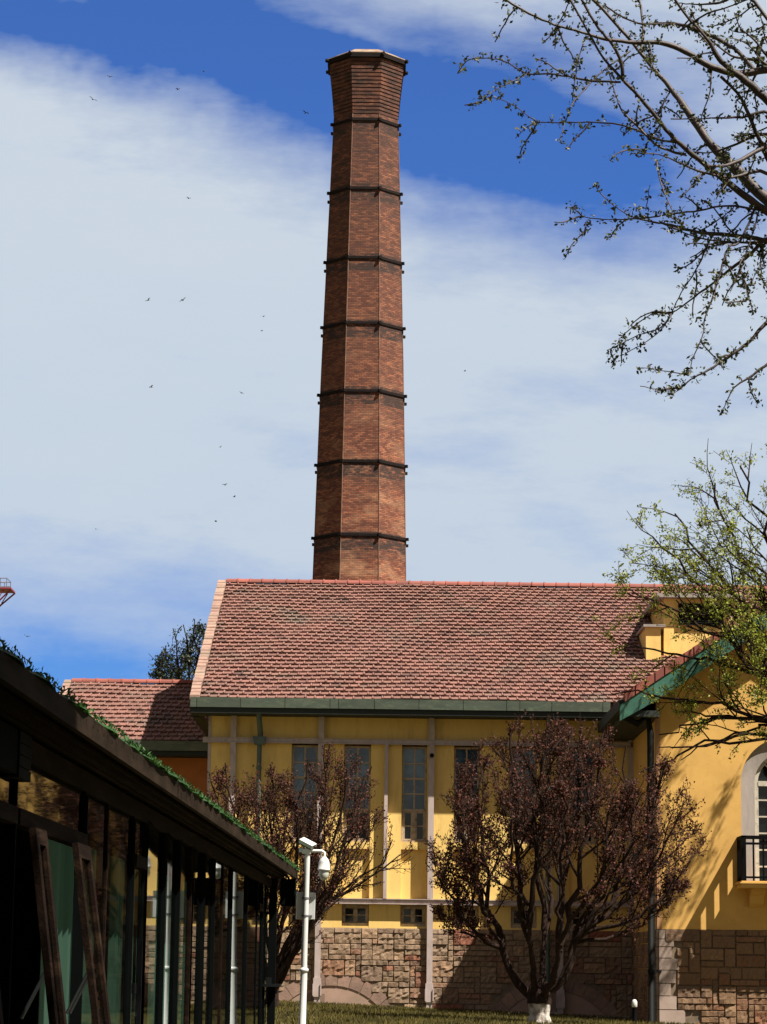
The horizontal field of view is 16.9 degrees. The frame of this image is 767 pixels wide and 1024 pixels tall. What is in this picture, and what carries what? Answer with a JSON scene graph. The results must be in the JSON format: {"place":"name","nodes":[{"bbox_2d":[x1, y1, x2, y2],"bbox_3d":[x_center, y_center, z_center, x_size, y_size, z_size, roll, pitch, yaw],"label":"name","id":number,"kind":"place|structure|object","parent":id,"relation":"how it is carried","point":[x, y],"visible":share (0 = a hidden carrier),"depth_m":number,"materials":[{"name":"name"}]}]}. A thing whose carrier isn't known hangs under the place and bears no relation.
{"place":"outdoors","nodes":[
{"label":"outdoors","id":0,"kind":"place"},
{"bbox_2d":[0,0,766,691],"label":"sky","id":1,"kind":"structure","parent":0,"point":[528,462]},
{"bbox_3d":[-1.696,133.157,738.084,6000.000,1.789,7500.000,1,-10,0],"label":"ground","id":2,"kind":"structure","parent":0,"visible":0},
{"bbox_2d":[0,578,15,606],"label":"lattice mast","id":3,"kind":"object","parent":2,"relation":"on","point":[6,589],"visible":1,"depth_m":201.68,"materials":[{"name":"red metal"}]},
{"bbox_2d":[59,678,208,799],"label":"side wing","id":4,"kind":"structure","parent":2,"relation":"on","point":[155,718],"depth_m":128.08,"materials":[{"name":"red tile"}]},
{"bbox_2d":[0,638,299,1023],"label":"glass pavilion","id":5,"kind":"structure","parent":2,"relation":"on","point":[136,884],"depth_m":26.89,"materials":[{"name":"black metal"}]},
{"bbox_2d":[148,619,206,679],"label":"background tree","id":6,"kind":"object","parent":2,"relation":"on","point":[187,661],"visible":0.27,"depth_m":150.43,"materials":[{"name":"green plant"}]},
{"bbox_2d":[206,742,419,1005],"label":"plum tree","id":7,"kind":"object","parent":2,"relation":"on","point":[291,948],"visible":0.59,"depth_m":95.79,"materials":[{"name":"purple plant"}]},
{"bbox_2d":[296,837,329,1023],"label":"camera pole","id":8,"kind":"object","parent":2,"relation":"on","point":[305,905],"visible":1,"depth_m":47.47,"materials":[{"name":"white metal"}]},
{"bbox_2d":[311,49,408,584],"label":"brick chimney","id":9,"kind":"object","parent":2,"relation":"on","point":[360,518],"visible":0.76,"depth_m":154.24,"materials":[{"name":"brick"}]},
{"bbox_2d":[203,716,633,1014],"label":"steel frame","id":10,"kind":"object","parent":2,"relation":"on","point":[320,740],"visible":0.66,"depth_m":112.28,"materials":[{"name":"paint"}]},
{"bbox_2d":[190,578,766,1018],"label":"yellow hall","id":11,"kind":"structure","parent":2,"relation":"on","point":[374,660],"depth_m":113.04,"materials":[{"name":"paint"}]},
{"bbox_2d":[289,906,295,924],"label":"basement window","id":12,"kind":"structure","parent":11,"relation":"in","point":[292,916],"depth_m":111.89,"materials":[{"name":"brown wood"}]},
{"bbox_2d":[291,745,317,840],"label":"window","id":13,"kind":"structure","parent":11,"relation":"in","point":[300,753],"depth_m":112.98,"materials":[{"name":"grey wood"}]},
{"bbox_2d":[342,905,368,925],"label":"basement window","id":14,"kind":"structure","parent":11,"relation":"in","point":[359,917],"depth_m":111.91,"materials":[{"name":"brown wood"}]},
{"bbox_2d":[343,746,370,841],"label":"window","id":15,"kind":"structure","parent":11,"relation":"in","point":[365,751],"depth_m":112.98,"materials":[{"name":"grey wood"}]},
{"bbox_2d":[400,906,424,926],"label":"basement window","id":16,"kind":"structure","parent":11,"relation":"in","point":[412,914],"depth_m":111.91,"materials":[{"name":"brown wood"}]},
{"bbox_2d":[401,747,426,841],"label":"window","id":17,"kind":"structure","parent":11,"relation":"in","point":[414,759],"depth_m":112.82,"materials":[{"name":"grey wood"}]},
{"bbox_2d":[453,747,478,842],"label":"window","id":18,"kind":"structure","parent":11,"relation":"in","point":[460,753],"depth_m":113.04,"materials":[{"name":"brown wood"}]},
{"bbox_2d":[453,907,478,926],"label":"basement window","id":19,"kind":"structure","parent":11,"relation":"in","point":[475,908],"depth_m":111.91,"materials":[{"name":"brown wood"}]},
{"bbox_2d":[511,907,535,927],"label":"basement window","id":20,"kind":"structure","parent":11,"relation":"in","point":[515,922],"depth_m":111.89,"materials":[{"name":"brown wood"}]},
{"bbox_2d":[511,748,536,842],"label":"window","id":21,"kind":"structure","parent":11,"relation":"in","point":[523,775],"depth_m":113.01,"materials":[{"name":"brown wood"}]},
{"bbox_2d":[571,908,586,925],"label":"basement window","id":22,"kind":"structure","parent":11,"relation":"in","point":[573,910],"depth_m":111.94,"materials":[{"name":"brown wood"}]},
{"bbox_2d":[569,749,594,844],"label":"window","id":23,"kind":"structure","parent":11,"relation":"in","point":[591,839],"depth_m":112.79,"materials":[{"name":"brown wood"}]},
{"bbox_2d":[266,999,708,1023],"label":"lawn grass","id":24,"kind":"structure","parent":2,"relation":"on","point":[324,1013],"depth_m":89.94,"materials":[{"name":"green plant"}]},
{"bbox_2d":[493,1011,628,1017],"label":"kerb","id":25,"kind":"structure","parent":2,"relation":"on","point":[559,1013],"depth_m":110.16,"materials":[{"name":"concrete"}]},
{"bbox_2d":[420,709,711,1022],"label":"plum tree","id":26,"kind":"object","parent":2,"relation":"on","point":[538,995],"visible":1,"depth_m":86.40,"materials":[{"name":"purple plant"}]},
{"bbox_2d":[453,0,766,415],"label":"budding tree","id":27,"kind":"object","parent":2,"relation":"on","point":[749,183],"visible":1,"depth_m":24.92,"materials":[{"name":"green plant"}]},
{"bbox_2d":[632,999,636,1022],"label":"bollard light","id":28,"kind":"object","parent":2,"relation":"on","point":[634,1011],"visible":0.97,"depth_m":97.17,"materials":[{"name":"black metal"}]},
{"bbox_2d":[592,443,766,772],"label":"elm tree","id":29,"kind":"object","parent":2,"relation":"on","point":[747,611],"visible":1,"depth_m":97.63,"materials":[{"name":"green plant"}]},
{"bbox_2d":[597,605,766,1023],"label":"gabled house","id":30,"kind":"structure","parent":2,"relation":"on","point":[700,956],"depth_m":102.31,"materials":[{"name":"yellow paint"}]},
{"bbox_2d":[754,759,766,880],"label":"arched window","id":31,"kind":"structure","parent":30,"relation":"in","point":[760,783],"depth_m":103.00,"materials":[{"name":"beige paint"}]}
]}

